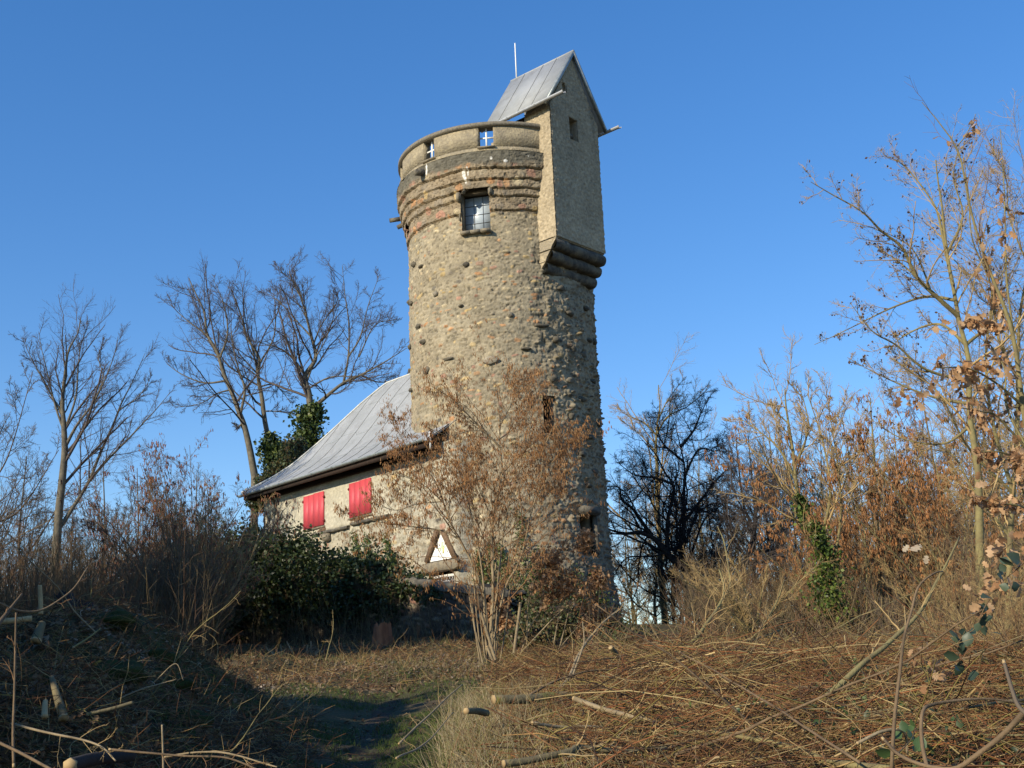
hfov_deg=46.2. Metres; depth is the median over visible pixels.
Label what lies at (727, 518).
old apple tree
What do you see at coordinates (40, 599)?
wooden stake
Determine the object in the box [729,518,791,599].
bare tree
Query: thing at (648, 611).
bare tree
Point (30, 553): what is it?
woodland shrub
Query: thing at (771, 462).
bare tree
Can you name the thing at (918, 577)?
woodland shrub
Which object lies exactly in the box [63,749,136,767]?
log
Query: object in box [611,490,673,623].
bare tree
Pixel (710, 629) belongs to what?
brush twigs
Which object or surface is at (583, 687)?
cut branch
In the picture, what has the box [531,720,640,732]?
cut branch
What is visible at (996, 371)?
oak spray
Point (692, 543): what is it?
bare tree
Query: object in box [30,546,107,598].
woodland shrub
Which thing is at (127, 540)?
woodland shrub
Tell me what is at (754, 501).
bare tree
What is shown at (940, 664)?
cut branch
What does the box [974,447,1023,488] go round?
oak spray
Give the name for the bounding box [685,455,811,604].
bare tree
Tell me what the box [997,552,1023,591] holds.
bramble spray
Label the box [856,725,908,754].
cut branch
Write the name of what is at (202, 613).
woodland shrub
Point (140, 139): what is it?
sky
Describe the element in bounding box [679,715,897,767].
cut branch
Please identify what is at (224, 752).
cut branch
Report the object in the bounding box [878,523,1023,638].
woodland shrub
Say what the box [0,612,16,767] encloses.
cane
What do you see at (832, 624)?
cut branch
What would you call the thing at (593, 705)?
cut branch
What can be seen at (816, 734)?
cut branch
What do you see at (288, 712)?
fallen branch
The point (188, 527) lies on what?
woodland shrub
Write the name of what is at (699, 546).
bare tree
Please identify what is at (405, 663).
tufted grass
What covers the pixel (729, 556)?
bare tree
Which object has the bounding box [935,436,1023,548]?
bare tree
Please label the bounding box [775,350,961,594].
bare tree
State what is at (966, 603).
woodland shrub
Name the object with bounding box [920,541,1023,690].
woodland shrub
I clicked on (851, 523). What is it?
woodland shrub
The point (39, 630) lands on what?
log
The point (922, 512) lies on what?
woodland shrub
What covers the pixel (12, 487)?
bare tree
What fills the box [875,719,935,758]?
bramble spray
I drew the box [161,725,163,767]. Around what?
cut branch
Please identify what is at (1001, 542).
oak spray
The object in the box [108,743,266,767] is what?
cut branch
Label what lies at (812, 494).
bare tree
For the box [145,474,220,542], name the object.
bare tree
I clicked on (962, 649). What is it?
bramble spray
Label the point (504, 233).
stone tower
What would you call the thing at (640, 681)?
cut branch
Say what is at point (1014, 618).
woodland shrub
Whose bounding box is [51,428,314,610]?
hazel bush
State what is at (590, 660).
cut branch
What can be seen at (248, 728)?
fallen branch
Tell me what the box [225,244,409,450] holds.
ash tree
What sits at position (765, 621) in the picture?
cut branch
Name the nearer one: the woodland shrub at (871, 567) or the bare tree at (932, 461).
the woodland shrub at (871, 567)
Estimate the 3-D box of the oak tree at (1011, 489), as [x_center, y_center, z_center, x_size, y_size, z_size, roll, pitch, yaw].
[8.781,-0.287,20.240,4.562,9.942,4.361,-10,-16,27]
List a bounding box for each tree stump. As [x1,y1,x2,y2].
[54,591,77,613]
[371,621,392,647]
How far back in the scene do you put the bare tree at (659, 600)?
55.18 m
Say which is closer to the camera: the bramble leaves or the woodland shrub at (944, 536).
the bramble leaves
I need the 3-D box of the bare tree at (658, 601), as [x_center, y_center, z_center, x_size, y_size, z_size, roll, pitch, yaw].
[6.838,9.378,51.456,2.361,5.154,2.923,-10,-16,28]
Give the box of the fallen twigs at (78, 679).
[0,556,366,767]
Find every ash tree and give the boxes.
[154,253,284,523]
[202,260,303,471]
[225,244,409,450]
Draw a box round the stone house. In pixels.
[237,373,606,584]
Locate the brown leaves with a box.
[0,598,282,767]
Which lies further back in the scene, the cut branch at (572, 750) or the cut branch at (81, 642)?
the cut branch at (81, 642)
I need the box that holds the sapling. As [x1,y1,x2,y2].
[322,610,333,658]
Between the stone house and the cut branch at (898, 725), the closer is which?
the cut branch at (898, 725)
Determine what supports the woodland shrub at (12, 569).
on the ground at (336, 715)
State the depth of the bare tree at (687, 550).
49.36 m
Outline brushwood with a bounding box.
[433,551,1023,767]
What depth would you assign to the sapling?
24.77 m
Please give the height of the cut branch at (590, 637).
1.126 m
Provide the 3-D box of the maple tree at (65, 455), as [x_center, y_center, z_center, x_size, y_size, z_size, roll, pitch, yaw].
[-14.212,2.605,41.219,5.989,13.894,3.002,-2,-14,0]
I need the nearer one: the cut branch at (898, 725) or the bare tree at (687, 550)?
the cut branch at (898, 725)
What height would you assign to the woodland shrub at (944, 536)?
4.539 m
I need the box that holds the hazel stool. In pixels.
[265,641,323,656]
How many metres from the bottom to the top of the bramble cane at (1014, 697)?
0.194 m
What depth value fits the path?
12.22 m
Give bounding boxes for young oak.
[486,527,625,653]
[905,75,1023,519]
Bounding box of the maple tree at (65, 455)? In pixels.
[8,272,177,579]
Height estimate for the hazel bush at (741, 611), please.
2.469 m
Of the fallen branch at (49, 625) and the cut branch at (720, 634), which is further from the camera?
the cut branch at (720, 634)
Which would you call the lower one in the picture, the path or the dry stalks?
the path
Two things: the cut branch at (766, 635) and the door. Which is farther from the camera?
the door
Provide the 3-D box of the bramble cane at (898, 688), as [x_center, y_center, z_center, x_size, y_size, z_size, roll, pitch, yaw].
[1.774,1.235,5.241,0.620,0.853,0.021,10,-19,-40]
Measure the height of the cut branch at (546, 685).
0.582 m
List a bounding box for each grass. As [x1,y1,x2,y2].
[149,623,567,767]
[213,636,511,687]
[389,664,814,767]
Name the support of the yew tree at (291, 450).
on the ground at (336, 715)
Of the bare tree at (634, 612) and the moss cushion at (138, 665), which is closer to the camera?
the moss cushion at (138, 665)
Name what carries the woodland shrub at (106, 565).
on the ground at (336, 715)
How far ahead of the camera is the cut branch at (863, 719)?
8.89 m
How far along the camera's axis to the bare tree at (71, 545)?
44.03 m
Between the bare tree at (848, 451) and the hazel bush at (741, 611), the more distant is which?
the bare tree at (848, 451)
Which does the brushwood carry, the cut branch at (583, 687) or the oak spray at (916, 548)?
the oak spray at (916, 548)
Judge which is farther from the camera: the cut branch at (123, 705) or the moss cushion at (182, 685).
the moss cushion at (182, 685)
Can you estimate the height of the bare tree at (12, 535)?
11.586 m
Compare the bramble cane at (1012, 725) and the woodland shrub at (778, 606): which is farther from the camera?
the woodland shrub at (778, 606)
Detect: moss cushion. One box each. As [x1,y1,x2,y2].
[23,672,59,686]
[88,660,148,683]
[94,609,135,631]
[146,648,180,665]
[167,676,194,690]
[183,744,215,762]
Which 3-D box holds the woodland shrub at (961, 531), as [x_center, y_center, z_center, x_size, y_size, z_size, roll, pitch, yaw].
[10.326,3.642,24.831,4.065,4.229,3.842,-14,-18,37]
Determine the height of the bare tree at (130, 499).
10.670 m
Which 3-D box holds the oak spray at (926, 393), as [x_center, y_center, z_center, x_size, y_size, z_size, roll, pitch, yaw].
[3.740,0.075,10.116,0.254,0.404,0.635,6,-17,-30]
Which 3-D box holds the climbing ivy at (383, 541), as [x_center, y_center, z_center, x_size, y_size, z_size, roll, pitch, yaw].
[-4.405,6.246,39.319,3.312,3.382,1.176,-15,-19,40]
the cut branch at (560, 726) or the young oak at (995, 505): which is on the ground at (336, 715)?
the young oak at (995, 505)
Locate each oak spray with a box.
[888,388,943,423]
[902,532,928,563]
[907,642,951,693]
[923,374,991,407]
[925,308,999,343]
[948,344,1023,383]
[960,397,1022,429]
[962,569,1023,617]
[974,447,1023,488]
[982,514,1023,573]
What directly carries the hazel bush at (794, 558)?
on the ground at (336, 715)
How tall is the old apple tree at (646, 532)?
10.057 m
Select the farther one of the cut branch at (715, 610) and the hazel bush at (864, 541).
the hazel bush at (864, 541)
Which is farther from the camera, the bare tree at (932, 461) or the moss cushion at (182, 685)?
the bare tree at (932, 461)
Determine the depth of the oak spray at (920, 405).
10.04 m
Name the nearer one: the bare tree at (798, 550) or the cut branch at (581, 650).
the cut branch at (581, 650)
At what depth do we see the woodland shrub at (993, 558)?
22.15 m
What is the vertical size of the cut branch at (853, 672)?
1.543 m
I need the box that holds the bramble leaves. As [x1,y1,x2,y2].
[549,634,1023,767]
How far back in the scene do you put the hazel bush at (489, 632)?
22.98 m
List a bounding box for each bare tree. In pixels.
[0,362,96,583]
[0,434,99,587]
[0,499,47,592]
[15,537,62,603]
[38,498,118,582]
[40,439,145,579]
[45,518,116,588]
[78,446,197,572]
[114,493,178,566]
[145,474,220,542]
[159,453,227,549]
[207,498,240,542]
[610,450,724,622]
[611,443,707,623]
[611,486,666,623]
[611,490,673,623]
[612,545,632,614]
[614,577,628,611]
[627,405,752,597]
[636,562,689,624]
[642,479,738,625]
[645,481,753,606]
[649,551,691,622]
[672,459,802,593]
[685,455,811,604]
[691,512,753,604]
[693,408,810,623]
[701,387,874,597]
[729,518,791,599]
[736,385,867,611]
[763,405,863,596]
[766,550,823,620]
[772,490,839,616]
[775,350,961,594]
[776,373,921,610]
[818,425,923,606]
[833,389,1008,592]
[850,428,1016,571]
[859,346,1022,602]
[894,306,1023,575]
[903,376,1023,567]
[929,348,1023,567]
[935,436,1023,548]
[945,317,1023,568]
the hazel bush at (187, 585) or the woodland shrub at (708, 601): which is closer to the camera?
the hazel bush at (187, 585)
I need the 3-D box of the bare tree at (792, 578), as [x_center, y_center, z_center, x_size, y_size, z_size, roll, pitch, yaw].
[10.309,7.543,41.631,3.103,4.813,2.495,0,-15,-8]
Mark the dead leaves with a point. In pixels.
(377, 728)
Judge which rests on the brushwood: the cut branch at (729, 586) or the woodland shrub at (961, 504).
the cut branch at (729, 586)
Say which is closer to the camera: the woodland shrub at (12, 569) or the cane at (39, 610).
the cane at (39, 610)
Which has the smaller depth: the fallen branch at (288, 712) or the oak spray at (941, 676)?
the oak spray at (941, 676)
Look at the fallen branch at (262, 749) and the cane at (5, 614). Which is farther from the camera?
the fallen branch at (262, 749)
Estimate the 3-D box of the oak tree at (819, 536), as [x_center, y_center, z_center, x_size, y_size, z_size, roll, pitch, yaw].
[6.069,2.064,24.943,3.773,7.084,2.434,1,-15,-13]
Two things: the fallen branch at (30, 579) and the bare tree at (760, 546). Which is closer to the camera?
the fallen branch at (30, 579)
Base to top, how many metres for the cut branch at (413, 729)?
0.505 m
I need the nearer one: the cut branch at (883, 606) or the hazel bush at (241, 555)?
the cut branch at (883, 606)
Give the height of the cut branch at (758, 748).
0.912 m
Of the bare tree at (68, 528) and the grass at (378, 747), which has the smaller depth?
the grass at (378, 747)
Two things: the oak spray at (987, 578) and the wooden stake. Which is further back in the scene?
the wooden stake
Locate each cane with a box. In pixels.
[0,567,87,612]
[0,593,22,624]
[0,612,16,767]
[881,708,1023,767]
[890,571,942,767]
[915,667,1023,763]
[1002,659,1023,714]
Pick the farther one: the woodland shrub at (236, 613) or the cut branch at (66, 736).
the woodland shrub at (236, 613)
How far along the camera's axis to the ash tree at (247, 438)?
52.02 m
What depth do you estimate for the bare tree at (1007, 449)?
31.99 m
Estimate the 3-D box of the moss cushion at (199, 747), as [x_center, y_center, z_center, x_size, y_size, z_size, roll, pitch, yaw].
[-2.464,2.878,9.305,0.339,0.170,0.270,-2,-14,0]
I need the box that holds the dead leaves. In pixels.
[0,601,1023,767]
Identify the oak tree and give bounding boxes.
[604,333,718,623]
[715,324,895,636]
[798,105,1023,633]
[877,91,1023,627]
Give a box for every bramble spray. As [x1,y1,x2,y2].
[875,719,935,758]
[944,593,999,680]
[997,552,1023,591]
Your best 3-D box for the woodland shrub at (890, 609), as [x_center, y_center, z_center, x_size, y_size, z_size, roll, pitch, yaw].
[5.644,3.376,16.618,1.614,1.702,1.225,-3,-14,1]
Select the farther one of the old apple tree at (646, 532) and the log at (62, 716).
the old apple tree at (646, 532)
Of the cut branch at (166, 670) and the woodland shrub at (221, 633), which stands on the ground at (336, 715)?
the woodland shrub at (221, 633)
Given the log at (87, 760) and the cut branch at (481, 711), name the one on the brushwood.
the cut branch at (481, 711)
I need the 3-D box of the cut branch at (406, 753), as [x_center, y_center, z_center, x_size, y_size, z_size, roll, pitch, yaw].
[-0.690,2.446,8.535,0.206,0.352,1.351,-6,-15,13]
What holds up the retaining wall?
on the ground at (336, 715)
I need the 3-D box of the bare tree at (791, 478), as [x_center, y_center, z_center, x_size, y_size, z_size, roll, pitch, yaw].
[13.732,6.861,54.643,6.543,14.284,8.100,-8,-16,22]
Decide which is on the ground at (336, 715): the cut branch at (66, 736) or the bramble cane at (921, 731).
the bramble cane at (921, 731)
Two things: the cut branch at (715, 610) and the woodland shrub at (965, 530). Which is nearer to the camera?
the cut branch at (715, 610)
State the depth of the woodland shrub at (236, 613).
31.77 m
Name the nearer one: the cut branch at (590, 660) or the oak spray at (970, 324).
the oak spray at (970, 324)
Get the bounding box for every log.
[2,615,31,623]
[30,620,45,644]
[41,699,47,719]
[49,675,68,721]
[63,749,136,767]
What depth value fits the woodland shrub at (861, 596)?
25.44 m
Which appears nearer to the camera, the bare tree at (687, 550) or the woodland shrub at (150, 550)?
the woodland shrub at (150, 550)
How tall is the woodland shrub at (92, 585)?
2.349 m
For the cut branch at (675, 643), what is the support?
on the brushwood
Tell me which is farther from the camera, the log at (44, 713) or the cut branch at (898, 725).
the cut branch at (898, 725)
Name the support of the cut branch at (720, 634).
on the brushwood
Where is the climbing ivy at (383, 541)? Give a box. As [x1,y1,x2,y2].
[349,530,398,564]
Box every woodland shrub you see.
[0,519,83,607]
[0,542,33,595]
[0,569,92,616]
[5,534,138,592]
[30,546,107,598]
[47,571,136,607]
[74,531,157,606]
[78,512,160,592]
[108,560,179,619]
[119,526,204,615]
[129,497,240,593]
[138,565,218,646]
[164,499,284,546]
[179,509,255,644]
[185,564,262,654]
[666,534,762,624]
[687,571,740,627]
[739,558,776,622]
[741,573,807,638]
[763,533,828,635]
[770,510,863,637]
[789,530,908,638]
[796,468,912,625]
[821,444,1023,633]
[843,479,974,633]
[843,516,931,632]
[855,567,980,658]
[875,468,1023,629]
[875,518,1013,633]
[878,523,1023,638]
[895,459,1023,614]
[904,449,1023,594]
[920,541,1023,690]
[924,539,1023,682]
[927,487,1023,629]
[938,503,1023,628]
[957,555,1023,681]
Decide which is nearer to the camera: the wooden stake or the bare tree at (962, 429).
the wooden stake
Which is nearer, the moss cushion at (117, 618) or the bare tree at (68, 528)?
the moss cushion at (117, 618)
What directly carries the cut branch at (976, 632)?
on the brushwood
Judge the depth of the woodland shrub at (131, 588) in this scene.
27.73 m
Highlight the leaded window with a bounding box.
[465,196,490,230]
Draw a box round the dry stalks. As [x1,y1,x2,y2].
[229,584,489,644]
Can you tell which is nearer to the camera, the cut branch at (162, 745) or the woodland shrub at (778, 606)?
the cut branch at (162, 745)
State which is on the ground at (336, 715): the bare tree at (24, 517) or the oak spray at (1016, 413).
the bare tree at (24, 517)
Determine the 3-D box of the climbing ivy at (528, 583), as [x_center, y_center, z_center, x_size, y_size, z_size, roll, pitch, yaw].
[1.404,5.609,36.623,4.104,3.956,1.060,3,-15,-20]
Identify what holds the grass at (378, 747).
on the ground at (336, 715)
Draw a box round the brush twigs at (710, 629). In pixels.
[566,578,1023,705]
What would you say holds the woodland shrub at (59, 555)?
on the ground at (336, 715)
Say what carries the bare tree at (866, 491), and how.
on the ground at (336, 715)
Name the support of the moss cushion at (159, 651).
on the ground at (336, 715)
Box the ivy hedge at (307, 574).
[202,513,443,644]
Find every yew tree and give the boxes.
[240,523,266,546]
[244,434,307,513]
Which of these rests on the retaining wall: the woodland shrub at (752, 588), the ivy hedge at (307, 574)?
the ivy hedge at (307, 574)
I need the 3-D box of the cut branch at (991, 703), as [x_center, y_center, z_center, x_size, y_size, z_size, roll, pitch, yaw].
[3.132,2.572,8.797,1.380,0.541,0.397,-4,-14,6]
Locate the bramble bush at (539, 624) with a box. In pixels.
[483,585,668,647]
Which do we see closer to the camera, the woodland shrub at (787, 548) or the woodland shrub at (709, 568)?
the woodland shrub at (787, 548)
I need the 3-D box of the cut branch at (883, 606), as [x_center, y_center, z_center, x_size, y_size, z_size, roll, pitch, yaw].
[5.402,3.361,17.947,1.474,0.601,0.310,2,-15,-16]
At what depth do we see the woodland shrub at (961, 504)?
33.51 m
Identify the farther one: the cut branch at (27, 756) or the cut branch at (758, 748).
the cut branch at (758, 748)
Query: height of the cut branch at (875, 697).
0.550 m
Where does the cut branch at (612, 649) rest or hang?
on the brushwood
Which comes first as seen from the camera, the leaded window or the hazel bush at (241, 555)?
the hazel bush at (241, 555)
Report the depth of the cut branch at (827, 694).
7.65 m
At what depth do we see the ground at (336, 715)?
15.15 m
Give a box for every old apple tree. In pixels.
[606,387,747,624]
[666,404,838,592]
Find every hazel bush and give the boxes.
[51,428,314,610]
[71,474,234,605]
[96,547,242,633]
[113,527,251,646]
[143,464,287,652]
[333,315,641,665]
[669,545,838,643]
[704,387,1023,635]
[727,372,974,638]
[748,480,907,637]
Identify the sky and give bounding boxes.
[0,0,1023,623]
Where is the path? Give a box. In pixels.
[344,700,397,767]
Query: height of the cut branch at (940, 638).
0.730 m
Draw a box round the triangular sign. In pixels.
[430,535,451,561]
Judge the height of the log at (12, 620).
0.072 m
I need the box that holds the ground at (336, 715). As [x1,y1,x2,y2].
[0,605,1023,767]
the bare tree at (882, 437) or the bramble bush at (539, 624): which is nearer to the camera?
the bramble bush at (539, 624)
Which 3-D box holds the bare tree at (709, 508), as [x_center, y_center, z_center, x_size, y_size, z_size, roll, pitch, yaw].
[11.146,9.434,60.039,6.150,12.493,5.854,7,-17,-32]
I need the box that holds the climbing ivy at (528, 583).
[510,504,623,621]
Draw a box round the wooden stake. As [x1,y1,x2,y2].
[38,585,42,614]
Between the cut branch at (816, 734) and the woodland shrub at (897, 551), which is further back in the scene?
the woodland shrub at (897, 551)
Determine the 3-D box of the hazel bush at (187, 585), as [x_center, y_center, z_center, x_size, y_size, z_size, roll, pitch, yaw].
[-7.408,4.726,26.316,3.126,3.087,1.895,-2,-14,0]
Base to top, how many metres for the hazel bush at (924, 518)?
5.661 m
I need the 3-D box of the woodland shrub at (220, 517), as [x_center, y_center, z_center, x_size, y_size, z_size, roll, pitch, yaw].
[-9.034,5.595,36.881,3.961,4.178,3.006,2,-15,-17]
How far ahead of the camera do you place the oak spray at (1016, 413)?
9.84 m
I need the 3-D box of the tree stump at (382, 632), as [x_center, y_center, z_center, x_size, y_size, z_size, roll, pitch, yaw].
[-3.040,5.999,28.020,0.586,0.890,0.533,-2,-14,0]
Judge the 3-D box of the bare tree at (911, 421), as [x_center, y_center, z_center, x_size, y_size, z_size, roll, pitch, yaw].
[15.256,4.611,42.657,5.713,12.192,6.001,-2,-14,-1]
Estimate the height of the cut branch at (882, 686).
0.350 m
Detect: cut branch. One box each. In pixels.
[0,741,54,767]
[11,722,122,767]
[72,628,100,647]
[86,701,132,715]
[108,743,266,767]
[154,663,182,682]
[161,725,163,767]
[164,748,276,767]
[395,704,453,758]
[398,674,462,744]
[463,708,489,715]
[491,685,640,704]
[501,710,694,767]
[510,642,712,693]
[524,631,683,677]
[529,644,667,693]
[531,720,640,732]
[554,604,622,690]
[561,613,788,661]
[572,621,586,676]
[572,683,718,740]
[585,604,815,764]
[600,655,745,684]
[608,645,624,665]
[632,589,982,767]
[658,606,806,651]
[671,568,742,669]
[679,634,860,767]
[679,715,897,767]
[680,625,801,679]
[684,715,958,765]
[697,526,749,630]
[704,756,719,766]
[725,573,788,647]
[725,627,944,672]
[731,680,1023,743]
[758,590,990,645]
[795,667,1021,710]
[797,621,1023,715]
[801,703,927,731]
[810,660,950,699]
[817,536,959,703]
[835,589,913,628]
[854,618,1021,674]
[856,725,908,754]
[879,699,1023,760]
[920,595,1023,665]
[954,636,1018,656]
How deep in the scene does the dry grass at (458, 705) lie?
10.64 m
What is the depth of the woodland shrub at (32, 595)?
27.49 m
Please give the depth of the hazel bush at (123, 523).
32.22 m
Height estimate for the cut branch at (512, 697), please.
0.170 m
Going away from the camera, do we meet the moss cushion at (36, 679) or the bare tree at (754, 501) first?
the moss cushion at (36, 679)
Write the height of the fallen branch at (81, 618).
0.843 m
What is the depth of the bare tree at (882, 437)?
40.08 m
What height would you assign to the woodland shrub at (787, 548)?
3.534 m
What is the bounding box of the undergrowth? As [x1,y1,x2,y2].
[0,500,1021,659]
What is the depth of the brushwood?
10.20 m
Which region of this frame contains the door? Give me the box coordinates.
[434,573,453,582]
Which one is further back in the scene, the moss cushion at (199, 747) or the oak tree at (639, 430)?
the oak tree at (639, 430)
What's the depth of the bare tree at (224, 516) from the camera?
50.05 m
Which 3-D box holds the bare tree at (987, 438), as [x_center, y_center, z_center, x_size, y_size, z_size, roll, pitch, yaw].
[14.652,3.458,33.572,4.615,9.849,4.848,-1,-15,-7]
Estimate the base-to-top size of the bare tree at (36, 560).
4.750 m
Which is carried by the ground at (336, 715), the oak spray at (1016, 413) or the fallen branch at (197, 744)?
the fallen branch at (197, 744)
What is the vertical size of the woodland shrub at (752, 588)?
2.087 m
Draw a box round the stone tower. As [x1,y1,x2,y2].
[389,43,623,622]
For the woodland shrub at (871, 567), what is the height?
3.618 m
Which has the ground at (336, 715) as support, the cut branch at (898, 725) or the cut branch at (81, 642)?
the cut branch at (81, 642)
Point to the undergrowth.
(47, 583)
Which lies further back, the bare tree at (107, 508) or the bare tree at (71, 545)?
the bare tree at (107, 508)
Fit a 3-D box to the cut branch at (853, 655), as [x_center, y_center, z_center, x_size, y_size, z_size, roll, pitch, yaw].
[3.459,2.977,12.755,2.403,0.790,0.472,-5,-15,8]
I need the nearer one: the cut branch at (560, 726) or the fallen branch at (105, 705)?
the fallen branch at (105, 705)
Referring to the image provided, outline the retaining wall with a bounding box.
[214,577,527,644]
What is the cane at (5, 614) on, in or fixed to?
on the ground at (336, 715)
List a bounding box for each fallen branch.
[0,535,94,631]
[0,617,88,627]
[14,542,56,617]
[95,679,175,709]
[143,591,240,703]
[164,738,247,766]
[214,684,283,767]
[231,744,294,766]
[239,679,349,735]
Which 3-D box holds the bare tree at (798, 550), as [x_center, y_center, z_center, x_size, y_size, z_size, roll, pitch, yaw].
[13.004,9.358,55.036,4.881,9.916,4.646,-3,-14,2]
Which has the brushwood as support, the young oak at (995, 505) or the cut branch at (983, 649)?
the cut branch at (983, 649)
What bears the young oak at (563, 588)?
on the ground at (336, 715)
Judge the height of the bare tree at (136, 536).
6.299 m
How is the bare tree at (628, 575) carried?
on the ground at (336, 715)
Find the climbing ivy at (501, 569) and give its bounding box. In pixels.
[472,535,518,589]
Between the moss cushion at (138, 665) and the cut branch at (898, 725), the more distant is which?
the moss cushion at (138, 665)
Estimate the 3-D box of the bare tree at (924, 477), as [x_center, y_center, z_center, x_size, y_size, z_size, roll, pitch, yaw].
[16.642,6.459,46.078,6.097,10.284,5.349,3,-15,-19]
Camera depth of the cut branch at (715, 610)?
15.43 m
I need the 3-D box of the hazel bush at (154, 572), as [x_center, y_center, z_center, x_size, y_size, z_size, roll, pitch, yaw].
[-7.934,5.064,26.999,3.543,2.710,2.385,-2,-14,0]
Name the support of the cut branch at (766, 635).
on the brushwood
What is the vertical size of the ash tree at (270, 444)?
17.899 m
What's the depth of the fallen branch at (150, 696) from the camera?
9.69 m

